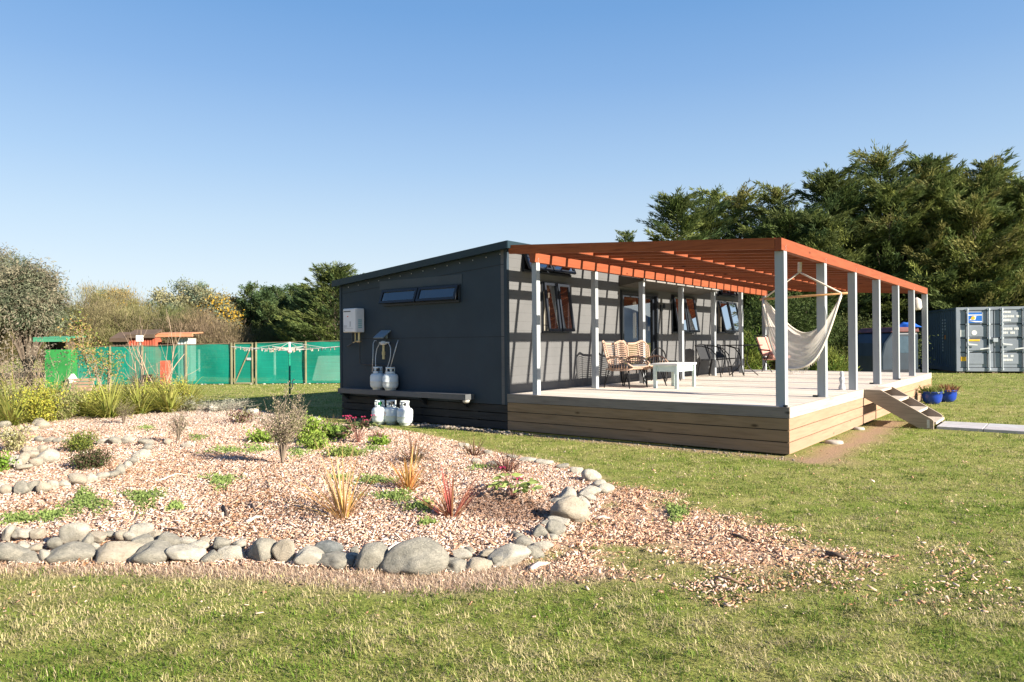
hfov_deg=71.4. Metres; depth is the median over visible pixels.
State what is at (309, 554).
stone
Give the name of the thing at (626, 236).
cypress tree
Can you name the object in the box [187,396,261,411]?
shrub
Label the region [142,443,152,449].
stone
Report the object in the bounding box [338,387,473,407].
bottle shelf
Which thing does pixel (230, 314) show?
wattle tree
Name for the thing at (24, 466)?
stone
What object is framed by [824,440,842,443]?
concrete pad
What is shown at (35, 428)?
stone
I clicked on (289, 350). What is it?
clothesline
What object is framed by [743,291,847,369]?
bush
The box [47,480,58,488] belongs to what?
stone
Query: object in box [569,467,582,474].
stone
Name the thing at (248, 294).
pine tree
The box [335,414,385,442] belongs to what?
hellebore
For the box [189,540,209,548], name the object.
stone
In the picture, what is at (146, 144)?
sky
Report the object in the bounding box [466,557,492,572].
stone
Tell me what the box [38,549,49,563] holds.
stone
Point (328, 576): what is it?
gravel strip
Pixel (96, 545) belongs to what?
stone
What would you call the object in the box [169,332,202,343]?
coop
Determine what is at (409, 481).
flax plant
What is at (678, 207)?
cypress tree
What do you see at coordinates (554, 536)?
stone
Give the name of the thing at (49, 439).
stone
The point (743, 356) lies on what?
glass table
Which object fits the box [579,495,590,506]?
stone
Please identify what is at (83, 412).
shrub
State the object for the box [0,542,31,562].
stone
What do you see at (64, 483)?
stone
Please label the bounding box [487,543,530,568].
stone
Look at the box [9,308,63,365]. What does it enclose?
feathery bush
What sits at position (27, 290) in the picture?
gum tree
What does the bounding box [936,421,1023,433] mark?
path
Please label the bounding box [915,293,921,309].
lantern
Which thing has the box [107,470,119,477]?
stone
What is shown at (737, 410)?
deck
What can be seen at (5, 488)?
stone
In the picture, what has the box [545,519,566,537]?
stone
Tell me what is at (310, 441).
shrub
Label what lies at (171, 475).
stick
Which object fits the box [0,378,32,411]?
shrub
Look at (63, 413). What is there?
shrub
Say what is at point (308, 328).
cypress tree
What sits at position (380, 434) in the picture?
grass tuft
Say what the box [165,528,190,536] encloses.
stick
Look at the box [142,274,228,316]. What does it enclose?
wattle tree
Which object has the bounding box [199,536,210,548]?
stone
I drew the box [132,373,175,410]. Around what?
shrub
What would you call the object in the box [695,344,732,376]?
patio chair
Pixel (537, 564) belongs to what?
stone
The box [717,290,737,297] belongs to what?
window
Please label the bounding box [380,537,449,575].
stone
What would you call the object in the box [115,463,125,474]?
stone
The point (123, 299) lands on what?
wattle tree
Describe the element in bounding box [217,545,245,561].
stone
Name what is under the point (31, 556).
stone
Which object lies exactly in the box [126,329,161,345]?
shed
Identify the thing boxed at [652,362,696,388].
coffee table
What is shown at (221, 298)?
wattle tree
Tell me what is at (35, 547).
stone
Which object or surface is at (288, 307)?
pine tree
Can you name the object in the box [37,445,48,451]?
stone
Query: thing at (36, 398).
flax plant
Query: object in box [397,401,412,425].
gas bottle
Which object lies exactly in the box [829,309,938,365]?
bush
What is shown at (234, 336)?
feathery bush
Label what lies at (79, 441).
shrub
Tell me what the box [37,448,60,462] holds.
stone
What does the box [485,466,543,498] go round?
hellebore
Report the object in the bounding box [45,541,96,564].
stone
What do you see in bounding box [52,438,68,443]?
stone
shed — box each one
[33,336,83,390]
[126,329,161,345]
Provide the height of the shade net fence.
1.550 m
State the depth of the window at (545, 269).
12.10 m
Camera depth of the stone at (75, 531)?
4.83 m
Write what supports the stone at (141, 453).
on the wood chips
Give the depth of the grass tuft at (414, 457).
7.75 m
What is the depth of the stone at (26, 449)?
8.35 m
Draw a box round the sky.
[0,0,1023,322]
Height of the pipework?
0.632 m
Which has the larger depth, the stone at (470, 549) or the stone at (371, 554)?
the stone at (470, 549)
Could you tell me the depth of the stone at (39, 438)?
9.52 m
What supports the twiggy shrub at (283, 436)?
on the ground at (874, 431)
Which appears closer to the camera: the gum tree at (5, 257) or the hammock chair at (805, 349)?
the hammock chair at (805, 349)
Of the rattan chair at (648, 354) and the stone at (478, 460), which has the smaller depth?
the stone at (478, 460)
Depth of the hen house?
27.48 m
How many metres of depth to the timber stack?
21.89 m
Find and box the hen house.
[109,332,129,345]
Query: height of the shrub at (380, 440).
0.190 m
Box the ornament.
[838,371,844,389]
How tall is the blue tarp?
0.169 m
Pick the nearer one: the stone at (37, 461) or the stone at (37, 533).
the stone at (37, 533)
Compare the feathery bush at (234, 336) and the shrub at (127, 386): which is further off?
the feathery bush at (234, 336)
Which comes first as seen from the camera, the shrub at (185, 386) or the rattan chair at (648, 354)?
the rattan chair at (648, 354)
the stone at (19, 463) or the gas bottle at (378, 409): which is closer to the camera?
the stone at (19, 463)
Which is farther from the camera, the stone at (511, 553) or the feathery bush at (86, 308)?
the feathery bush at (86, 308)
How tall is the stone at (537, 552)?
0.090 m
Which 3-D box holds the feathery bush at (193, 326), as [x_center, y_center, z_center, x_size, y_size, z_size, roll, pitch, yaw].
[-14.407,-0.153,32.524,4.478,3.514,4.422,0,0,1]
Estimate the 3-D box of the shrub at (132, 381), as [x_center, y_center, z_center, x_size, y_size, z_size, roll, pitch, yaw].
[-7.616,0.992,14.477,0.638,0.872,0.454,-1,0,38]
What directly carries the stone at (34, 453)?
on the wood chips
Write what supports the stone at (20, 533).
on the wood chips
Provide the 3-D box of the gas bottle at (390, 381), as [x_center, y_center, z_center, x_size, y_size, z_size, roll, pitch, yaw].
[-2.183,0.676,12.787,0.286,0.417,0.286,0,0,2]
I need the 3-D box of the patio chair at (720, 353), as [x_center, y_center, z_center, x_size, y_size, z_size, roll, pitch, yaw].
[5.103,0.437,17.113,0.586,0.754,0.704,0,0,-37]
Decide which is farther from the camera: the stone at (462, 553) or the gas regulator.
the gas regulator
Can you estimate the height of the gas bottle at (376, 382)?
0.417 m
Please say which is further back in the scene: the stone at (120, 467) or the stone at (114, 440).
the stone at (114, 440)
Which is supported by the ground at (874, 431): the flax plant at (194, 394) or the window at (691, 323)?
the flax plant at (194, 394)
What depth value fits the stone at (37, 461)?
7.51 m
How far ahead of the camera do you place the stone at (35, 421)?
11.75 m
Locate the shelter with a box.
[155,332,177,345]
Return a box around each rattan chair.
[602,340,649,388]
[621,340,667,385]
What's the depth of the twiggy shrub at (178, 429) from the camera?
9.44 m
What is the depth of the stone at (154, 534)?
4.87 m
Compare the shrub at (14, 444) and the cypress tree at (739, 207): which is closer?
the shrub at (14, 444)
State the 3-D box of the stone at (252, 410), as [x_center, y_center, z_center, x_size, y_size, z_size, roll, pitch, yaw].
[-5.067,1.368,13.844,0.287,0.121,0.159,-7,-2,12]
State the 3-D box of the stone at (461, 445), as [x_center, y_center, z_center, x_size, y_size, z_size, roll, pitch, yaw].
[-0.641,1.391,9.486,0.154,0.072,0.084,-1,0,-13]
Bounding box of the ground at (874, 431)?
[0,357,1023,681]
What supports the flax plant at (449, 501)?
on the ground at (874, 431)
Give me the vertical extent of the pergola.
2.352 m
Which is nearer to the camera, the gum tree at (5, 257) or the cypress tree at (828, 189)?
the gum tree at (5, 257)
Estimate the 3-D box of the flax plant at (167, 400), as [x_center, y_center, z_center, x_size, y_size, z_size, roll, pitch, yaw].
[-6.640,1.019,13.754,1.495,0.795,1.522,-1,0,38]
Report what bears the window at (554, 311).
in the cabin
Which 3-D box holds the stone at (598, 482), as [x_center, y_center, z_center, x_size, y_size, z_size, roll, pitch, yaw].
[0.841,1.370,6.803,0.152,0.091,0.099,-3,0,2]
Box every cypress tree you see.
[267,282,339,342]
[268,260,363,342]
[614,229,636,241]
[636,185,744,293]
[670,199,757,330]
[689,177,799,296]
[726,199,888,323]
[743,159,930,326]
[820,138,1019,337]
[859,146,1023,320]
[890,163,1023,311]
[957,172,1023,305]
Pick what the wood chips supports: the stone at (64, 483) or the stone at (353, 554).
the stone at (353, 554)
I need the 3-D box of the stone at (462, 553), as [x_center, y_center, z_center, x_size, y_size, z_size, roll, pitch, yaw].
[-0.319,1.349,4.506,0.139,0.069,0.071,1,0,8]
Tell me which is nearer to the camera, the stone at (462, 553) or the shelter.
the stone at (462, 553)
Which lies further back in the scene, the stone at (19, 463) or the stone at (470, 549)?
the stone at (19, 463)
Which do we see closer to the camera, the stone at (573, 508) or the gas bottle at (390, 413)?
the stone at (573, 508)
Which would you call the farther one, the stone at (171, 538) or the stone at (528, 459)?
the stone at (528, 459)
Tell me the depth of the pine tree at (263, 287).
37.87 m
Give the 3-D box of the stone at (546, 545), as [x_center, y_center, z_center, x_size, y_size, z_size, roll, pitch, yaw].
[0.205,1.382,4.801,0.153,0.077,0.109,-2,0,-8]
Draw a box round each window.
[378,284,460,305]
[522,254,575,276]
[541,282,574,332]
[671,295,699,333]
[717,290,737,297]
[717,301,738,332]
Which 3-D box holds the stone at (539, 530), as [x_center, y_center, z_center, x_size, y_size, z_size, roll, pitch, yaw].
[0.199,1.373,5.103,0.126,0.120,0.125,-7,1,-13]
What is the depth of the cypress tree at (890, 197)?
35.37 m
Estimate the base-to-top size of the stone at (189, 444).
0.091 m
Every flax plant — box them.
[0,365,49,403]
[0,376,58,426]
[12,384,85,422]
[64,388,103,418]
[66,373,152,418]
[91,367,179,414]
[139,378,203,412]
[169,374,216,403]
[274,442,411,519]
[375,447,446,490]
[409,460,490,518]
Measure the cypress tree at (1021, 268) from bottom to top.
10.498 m
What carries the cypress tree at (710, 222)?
on the ground at (874, 431)
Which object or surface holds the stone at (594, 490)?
on the wood chips
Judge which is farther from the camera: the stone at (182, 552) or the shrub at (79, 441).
the shrub at (79, 441)
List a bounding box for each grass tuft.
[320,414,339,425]
[370,428,392,438]
[388,431,438,465]
[458,435,492,455]
[483,441,532,473]
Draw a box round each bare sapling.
[123,333,167,402]
[124,311,196,386]
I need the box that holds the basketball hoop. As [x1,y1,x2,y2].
[136,335,142,344]
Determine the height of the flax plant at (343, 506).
0.616 m
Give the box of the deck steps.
[864,386,943,429]
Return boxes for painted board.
[160,361,170,385]
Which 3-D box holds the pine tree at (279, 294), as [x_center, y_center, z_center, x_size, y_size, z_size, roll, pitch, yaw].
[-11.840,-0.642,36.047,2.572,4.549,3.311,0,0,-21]
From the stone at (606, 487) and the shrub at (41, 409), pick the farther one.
the shrub at (41, 409)
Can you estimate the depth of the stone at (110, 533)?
4.93 m
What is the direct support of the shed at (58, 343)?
on the ground at (874, 431)
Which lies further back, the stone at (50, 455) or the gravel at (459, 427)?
the gravel at (459, 427)
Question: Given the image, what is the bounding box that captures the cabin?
[332,240,738,430]
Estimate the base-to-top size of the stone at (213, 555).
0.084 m
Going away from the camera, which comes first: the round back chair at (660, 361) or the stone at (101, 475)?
the stone at (101, 475)
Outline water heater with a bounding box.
[343,308,363,332]
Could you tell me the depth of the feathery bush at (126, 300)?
33.38 m
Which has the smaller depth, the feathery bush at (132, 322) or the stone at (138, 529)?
the stone at (138, 529)
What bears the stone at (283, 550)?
on the ground at (874, 431)
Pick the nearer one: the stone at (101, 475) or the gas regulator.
the stone at (101, 475)
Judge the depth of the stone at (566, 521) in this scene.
5.40 m
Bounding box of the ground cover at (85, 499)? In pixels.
[0,424,692,525]
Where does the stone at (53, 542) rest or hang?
on the wood chips
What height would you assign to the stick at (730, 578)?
0.039 m
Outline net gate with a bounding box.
[234,343,253,383]
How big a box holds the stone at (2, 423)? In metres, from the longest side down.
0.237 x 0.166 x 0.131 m
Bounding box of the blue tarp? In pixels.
[900,322,920,326]
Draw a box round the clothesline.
[231,342,339,400]
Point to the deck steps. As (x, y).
(905, 407)
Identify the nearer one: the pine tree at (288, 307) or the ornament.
the ornament
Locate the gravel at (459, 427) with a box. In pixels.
[351,418,793,460]
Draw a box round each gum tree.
[0,244,32,343]
[0,252,93,387]
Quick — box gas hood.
[373,330,390,337]
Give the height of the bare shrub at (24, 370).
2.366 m
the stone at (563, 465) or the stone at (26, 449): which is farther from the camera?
the stone at (26, 449)
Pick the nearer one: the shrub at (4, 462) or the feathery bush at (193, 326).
the shrub at (4, 462)
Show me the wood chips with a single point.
(236, 466)
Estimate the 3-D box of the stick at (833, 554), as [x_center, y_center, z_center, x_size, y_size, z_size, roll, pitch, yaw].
[2.076,1.373,4.551,0.139,0.049,0.047,-1,0,42]
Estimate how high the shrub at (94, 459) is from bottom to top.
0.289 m
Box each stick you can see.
[160,473,186,480]
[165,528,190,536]
[221,505,228,517]
[245,515,263,523]
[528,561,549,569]
[594,515,610,519]
[714,576,743,585]
[730,533,757,542]
[825,551,848,560]
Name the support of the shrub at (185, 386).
on the ground at (874, 431)
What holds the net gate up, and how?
attached to the shade net fence
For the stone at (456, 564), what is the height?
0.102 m
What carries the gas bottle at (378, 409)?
on the ground at (874, 431)
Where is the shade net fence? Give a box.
[75,340,339,384]
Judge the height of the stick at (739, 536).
0.044 m
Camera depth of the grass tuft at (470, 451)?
8.47 m
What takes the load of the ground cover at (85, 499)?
on the ground at (874, 431)
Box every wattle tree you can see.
[90,286,145,318]
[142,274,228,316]
[180,285,244,318]
[202,300,250,335]
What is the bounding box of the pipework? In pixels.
[347,332,393,366]
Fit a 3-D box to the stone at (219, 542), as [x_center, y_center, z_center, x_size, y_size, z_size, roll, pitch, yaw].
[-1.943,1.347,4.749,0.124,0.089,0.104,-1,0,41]
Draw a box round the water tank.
[857,327,919,372]
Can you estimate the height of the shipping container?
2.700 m
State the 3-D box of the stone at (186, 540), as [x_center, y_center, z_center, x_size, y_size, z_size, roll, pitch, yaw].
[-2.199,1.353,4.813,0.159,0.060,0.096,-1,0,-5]
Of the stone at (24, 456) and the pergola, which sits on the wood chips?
the stone at (24, 456)
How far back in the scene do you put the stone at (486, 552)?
4.52 m
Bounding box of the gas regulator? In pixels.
[372,340,398,373]
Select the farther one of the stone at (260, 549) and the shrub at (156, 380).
the shrub at (156, 380)
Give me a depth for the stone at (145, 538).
4.76 m
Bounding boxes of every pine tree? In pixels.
[231,280,262,371]
[242,289,281,366]
[259,282,283,295]
[267,284,291,330]
[274,282,310,340]
[283,283,296,297]
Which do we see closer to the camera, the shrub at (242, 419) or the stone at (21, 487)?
the stone at (21, 487)
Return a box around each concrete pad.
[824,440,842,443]
[852,427,864,429]
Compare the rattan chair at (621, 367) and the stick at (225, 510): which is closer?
the stick at (225, 510)
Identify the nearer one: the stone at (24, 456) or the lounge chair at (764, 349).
the stone at (24, 456)
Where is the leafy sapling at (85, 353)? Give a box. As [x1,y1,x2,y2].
[55,308,135,391]
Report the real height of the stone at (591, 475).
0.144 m
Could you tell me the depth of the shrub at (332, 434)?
9.79 m
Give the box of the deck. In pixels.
[507,370,931,453]
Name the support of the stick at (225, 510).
on the wood chips
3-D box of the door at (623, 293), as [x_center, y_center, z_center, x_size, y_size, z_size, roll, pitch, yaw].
[2.593,-0.114,14.835,0.292,1.820,1.600,-1,0,38]
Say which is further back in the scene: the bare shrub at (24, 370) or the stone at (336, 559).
the bare shrub at (24, 370)
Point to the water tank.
(865, 347)
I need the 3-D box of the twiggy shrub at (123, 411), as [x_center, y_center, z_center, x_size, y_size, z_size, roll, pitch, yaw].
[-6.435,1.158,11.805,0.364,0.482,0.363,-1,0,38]
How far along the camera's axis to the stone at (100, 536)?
4.88 m
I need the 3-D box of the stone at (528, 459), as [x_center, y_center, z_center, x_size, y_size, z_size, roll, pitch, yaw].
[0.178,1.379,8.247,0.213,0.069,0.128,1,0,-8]
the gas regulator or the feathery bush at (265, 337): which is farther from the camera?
the feathery bush at (265, 337)
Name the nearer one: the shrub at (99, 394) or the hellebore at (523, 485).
the hellebore at (523, 485)
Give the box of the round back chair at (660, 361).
[650,347,680,380]
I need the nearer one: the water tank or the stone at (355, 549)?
the stone at (355, 549)
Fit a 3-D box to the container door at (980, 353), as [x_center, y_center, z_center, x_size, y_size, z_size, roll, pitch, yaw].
[18.956,-0.071,29.028,1.241,2.520,0.140,-1,0,14]
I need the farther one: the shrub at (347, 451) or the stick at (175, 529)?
the shrub at (347, 451)
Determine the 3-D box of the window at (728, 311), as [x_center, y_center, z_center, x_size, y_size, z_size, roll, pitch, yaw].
[5.563,-0.599,18.451,0.407,0.900,1.200,-1,0,38]
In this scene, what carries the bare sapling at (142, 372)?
on the ground at (874, 431)
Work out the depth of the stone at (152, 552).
4.53 m
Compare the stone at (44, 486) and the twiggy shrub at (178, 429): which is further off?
the twiggy shrub at (178, 429)
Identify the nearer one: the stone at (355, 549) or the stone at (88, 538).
the stone at (355, 549)
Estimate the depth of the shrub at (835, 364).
19.86 m
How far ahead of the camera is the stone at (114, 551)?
4.58 m
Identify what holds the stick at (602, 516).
on the wood chips
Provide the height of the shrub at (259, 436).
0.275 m
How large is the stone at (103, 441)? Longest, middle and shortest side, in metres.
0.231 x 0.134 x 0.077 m
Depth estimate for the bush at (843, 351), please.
25.99 m
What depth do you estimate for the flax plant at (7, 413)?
11.52 m
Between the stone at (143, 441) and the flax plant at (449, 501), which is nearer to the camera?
the flax plant at (449, 501)
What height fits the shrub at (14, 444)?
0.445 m
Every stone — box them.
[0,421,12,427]
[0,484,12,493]
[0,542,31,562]
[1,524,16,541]
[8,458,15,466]
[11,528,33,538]
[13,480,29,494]
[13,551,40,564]
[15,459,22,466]
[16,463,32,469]
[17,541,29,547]
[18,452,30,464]
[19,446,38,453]
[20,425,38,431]
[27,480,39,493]
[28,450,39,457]
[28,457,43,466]
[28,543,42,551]
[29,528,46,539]
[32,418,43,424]
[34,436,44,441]
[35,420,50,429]
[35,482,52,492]
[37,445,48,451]
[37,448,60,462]
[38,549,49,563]
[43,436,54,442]
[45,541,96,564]
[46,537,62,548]
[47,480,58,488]
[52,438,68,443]
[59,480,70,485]
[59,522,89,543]
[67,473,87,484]
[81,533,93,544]
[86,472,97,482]
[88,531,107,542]
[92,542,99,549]
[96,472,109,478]
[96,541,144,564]
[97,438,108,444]
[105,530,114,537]
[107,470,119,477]
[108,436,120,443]
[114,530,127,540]
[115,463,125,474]
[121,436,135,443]
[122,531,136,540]
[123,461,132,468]
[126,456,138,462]
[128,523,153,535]
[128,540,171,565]
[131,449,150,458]
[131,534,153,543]
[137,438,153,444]
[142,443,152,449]
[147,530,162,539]
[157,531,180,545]
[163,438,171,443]
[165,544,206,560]
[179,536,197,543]
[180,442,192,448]
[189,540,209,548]
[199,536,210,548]
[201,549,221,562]
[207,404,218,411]
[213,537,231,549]
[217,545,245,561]
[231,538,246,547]
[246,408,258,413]
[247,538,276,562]
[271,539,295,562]
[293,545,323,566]
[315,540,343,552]
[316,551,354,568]
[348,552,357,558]
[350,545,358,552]
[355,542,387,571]
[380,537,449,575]
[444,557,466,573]
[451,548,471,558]
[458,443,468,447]
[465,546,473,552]
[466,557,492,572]
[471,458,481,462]
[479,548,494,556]
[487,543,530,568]
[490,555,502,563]
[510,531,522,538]
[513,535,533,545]
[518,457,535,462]
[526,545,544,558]
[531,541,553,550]
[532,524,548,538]
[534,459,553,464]
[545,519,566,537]
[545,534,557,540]
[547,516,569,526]
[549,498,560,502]
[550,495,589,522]
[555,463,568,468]
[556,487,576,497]
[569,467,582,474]
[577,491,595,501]
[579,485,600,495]
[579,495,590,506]
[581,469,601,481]
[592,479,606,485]
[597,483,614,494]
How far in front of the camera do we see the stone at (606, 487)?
6.52 m
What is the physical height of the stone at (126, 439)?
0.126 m
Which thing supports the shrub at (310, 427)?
on the ground at (874, 431)
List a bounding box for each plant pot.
[916,384,947,404]
[936,383,962,401]
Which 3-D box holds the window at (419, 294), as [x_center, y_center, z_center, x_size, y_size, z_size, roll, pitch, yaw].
[-1.625,-0.793,12.487,1.905,0.295,0.242,-1,0,38]
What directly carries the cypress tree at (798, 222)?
on the ground at (874, 431)
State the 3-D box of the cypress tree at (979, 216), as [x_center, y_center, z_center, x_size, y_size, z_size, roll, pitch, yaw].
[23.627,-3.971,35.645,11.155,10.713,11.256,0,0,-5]
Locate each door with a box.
[620,290,658,380]
[960,308,993,369]
[994,308,1023,369]
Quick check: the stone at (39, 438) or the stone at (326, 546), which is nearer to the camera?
the stone at (326, 546)
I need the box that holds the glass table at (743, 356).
[725,345,761,375]
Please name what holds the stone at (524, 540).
on the wood chips
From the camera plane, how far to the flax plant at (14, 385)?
14.21 m
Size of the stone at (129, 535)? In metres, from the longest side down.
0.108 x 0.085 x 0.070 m
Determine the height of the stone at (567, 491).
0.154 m
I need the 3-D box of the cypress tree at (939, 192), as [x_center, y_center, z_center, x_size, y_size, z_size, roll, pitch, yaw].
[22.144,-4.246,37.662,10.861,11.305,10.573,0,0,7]
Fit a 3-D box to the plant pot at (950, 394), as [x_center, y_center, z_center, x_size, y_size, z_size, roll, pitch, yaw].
[9.744,1.141,15.956,0.732,0.440,0.628,0,0,-26]
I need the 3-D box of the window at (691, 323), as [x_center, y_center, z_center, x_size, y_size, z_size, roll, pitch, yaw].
[3.924,-0.596,16.388,0.382,0.950,1.130,-1,0,38]
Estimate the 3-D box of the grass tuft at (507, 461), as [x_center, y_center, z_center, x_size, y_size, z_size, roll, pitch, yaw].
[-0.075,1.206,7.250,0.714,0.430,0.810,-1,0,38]
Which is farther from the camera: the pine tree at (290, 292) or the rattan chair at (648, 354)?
the pine tree at (290, 292)
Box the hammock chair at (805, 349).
[760,262,847,373]
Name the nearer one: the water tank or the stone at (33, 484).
the stone at (33, 484)
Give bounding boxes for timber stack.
[70,378,94,391]
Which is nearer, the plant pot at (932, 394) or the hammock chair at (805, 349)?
the hammock chair at (805, 349)
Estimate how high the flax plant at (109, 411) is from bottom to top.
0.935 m
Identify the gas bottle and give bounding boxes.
[370,367,383,389]
[372,400,385,424]
[382,367,398,390]
[384,400,398,424]
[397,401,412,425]
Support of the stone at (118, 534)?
on the wood chips
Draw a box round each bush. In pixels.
[0,329,44,367]
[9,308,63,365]
[42,276,127,352]
[44,280,153,352]
[84,294,182,346]
[126,298,214,341]
[153,303,236,343]
[180,317,261,367]
[245,319,282,368]
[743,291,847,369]
[804,303,872,370]
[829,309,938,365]
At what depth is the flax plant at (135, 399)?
13.41 m
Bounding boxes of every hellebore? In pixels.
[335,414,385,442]
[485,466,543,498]
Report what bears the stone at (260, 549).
on the wood chips
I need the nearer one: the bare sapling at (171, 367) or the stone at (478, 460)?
the stone at (478, 460)
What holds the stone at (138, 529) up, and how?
on the wood chips
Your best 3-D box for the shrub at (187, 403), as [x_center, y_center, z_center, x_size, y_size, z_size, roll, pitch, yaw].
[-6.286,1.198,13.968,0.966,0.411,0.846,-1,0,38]
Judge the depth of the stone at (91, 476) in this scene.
6.72 m
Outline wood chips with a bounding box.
[0,405,1023,619]
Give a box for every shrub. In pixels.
[0,308,77,396]
[0,374,68,421]
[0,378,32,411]
[0,418,39,451]
[0,450,18,472]
[16,344,110,393]
[26,379,88,421]
[56,428,101,451]
[60,445,117,469]
[64,386,90,409]
[71,383,122,414]
[99,376,142,408]
[112,398,136,422]
[127,370,147,396]
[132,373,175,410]
[146,373,175,393]
[161,376,194,400]
[164,407,190,441]
[175,392,214,411]
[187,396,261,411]
[227,406,262,423]
[239,424,275,443]
[252,381,313,463]
[291,410,331,441]
[295,429,335,450]
[318,442,364,457]
[321,421,353,439]
[367,432,390,445]
[743,327,770,369]
[798,344,859,371]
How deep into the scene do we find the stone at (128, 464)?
7.43 m
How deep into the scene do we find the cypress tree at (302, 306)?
31.45 m
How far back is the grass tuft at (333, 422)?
11.48 m
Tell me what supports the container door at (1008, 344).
in the shipping container
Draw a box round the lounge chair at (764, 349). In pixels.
[754,335,774,371]
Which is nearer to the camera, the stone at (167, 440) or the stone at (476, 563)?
the stone at (476, 563)
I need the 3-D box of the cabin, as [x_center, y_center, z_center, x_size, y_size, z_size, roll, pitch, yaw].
[1.618,-0.074,16.465,4.820,3.006,10.502,-1,0,38]
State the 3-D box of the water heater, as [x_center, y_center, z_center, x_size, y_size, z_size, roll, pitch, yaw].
[-2.992,-0.387,13.440,0.372,0.450,0.216,-1,0,38]
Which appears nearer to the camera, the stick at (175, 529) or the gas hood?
the stick at (175, 529)
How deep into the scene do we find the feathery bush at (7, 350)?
28.46 m
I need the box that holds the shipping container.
[905,306,1023,372]
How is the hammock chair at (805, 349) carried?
hanging from the pergola
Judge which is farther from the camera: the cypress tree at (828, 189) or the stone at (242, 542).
the cypress tree at (828, 189)
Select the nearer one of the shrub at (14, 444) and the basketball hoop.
the shrub at (14, 444)
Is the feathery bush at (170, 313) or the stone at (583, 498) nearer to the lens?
the stone at (583, 498)
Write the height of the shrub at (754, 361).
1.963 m
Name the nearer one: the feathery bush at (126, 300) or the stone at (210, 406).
the stone at (210, 406)
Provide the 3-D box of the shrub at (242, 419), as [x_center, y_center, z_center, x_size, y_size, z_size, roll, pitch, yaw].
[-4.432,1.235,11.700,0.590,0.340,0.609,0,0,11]
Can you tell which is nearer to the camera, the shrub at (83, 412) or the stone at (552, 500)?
the stone at (552, 500)
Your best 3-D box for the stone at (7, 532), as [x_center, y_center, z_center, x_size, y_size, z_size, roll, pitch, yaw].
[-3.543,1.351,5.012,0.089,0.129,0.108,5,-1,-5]
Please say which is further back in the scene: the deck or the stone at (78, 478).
the deck
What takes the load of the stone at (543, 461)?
on the ground at (874, 431)
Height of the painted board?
0.880 m
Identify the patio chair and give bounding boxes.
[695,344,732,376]
[706,344,742,375]
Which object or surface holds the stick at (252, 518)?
on the wood chips
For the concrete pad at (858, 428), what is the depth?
11.07 m
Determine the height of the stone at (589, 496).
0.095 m
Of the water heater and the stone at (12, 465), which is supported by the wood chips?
the stone at (12, 465)
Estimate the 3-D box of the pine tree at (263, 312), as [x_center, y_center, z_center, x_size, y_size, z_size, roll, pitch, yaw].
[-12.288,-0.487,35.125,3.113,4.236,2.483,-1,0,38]
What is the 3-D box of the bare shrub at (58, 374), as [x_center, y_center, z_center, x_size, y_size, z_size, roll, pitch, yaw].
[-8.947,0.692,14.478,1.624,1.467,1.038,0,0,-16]
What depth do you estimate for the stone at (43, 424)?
11.17 m
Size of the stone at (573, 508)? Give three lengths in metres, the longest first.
0.312 x 0.253 x 0.239 m
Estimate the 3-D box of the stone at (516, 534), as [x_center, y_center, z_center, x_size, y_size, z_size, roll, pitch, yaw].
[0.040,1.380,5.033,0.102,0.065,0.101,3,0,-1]
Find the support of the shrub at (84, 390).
on the ground at (874, 431)
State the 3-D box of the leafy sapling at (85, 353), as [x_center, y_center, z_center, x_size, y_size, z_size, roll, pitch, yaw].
[-8.665,0.525,14.542,1.601,2.448,1.531,-1,0,38]
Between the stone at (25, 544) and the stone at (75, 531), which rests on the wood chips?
the stone at (25, 544)
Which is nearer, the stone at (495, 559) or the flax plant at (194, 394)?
the stone at (495, 559)
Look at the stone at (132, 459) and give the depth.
7.75 m
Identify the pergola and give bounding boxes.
[509,238,927,406]
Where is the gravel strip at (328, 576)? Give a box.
[0,554,629,597]

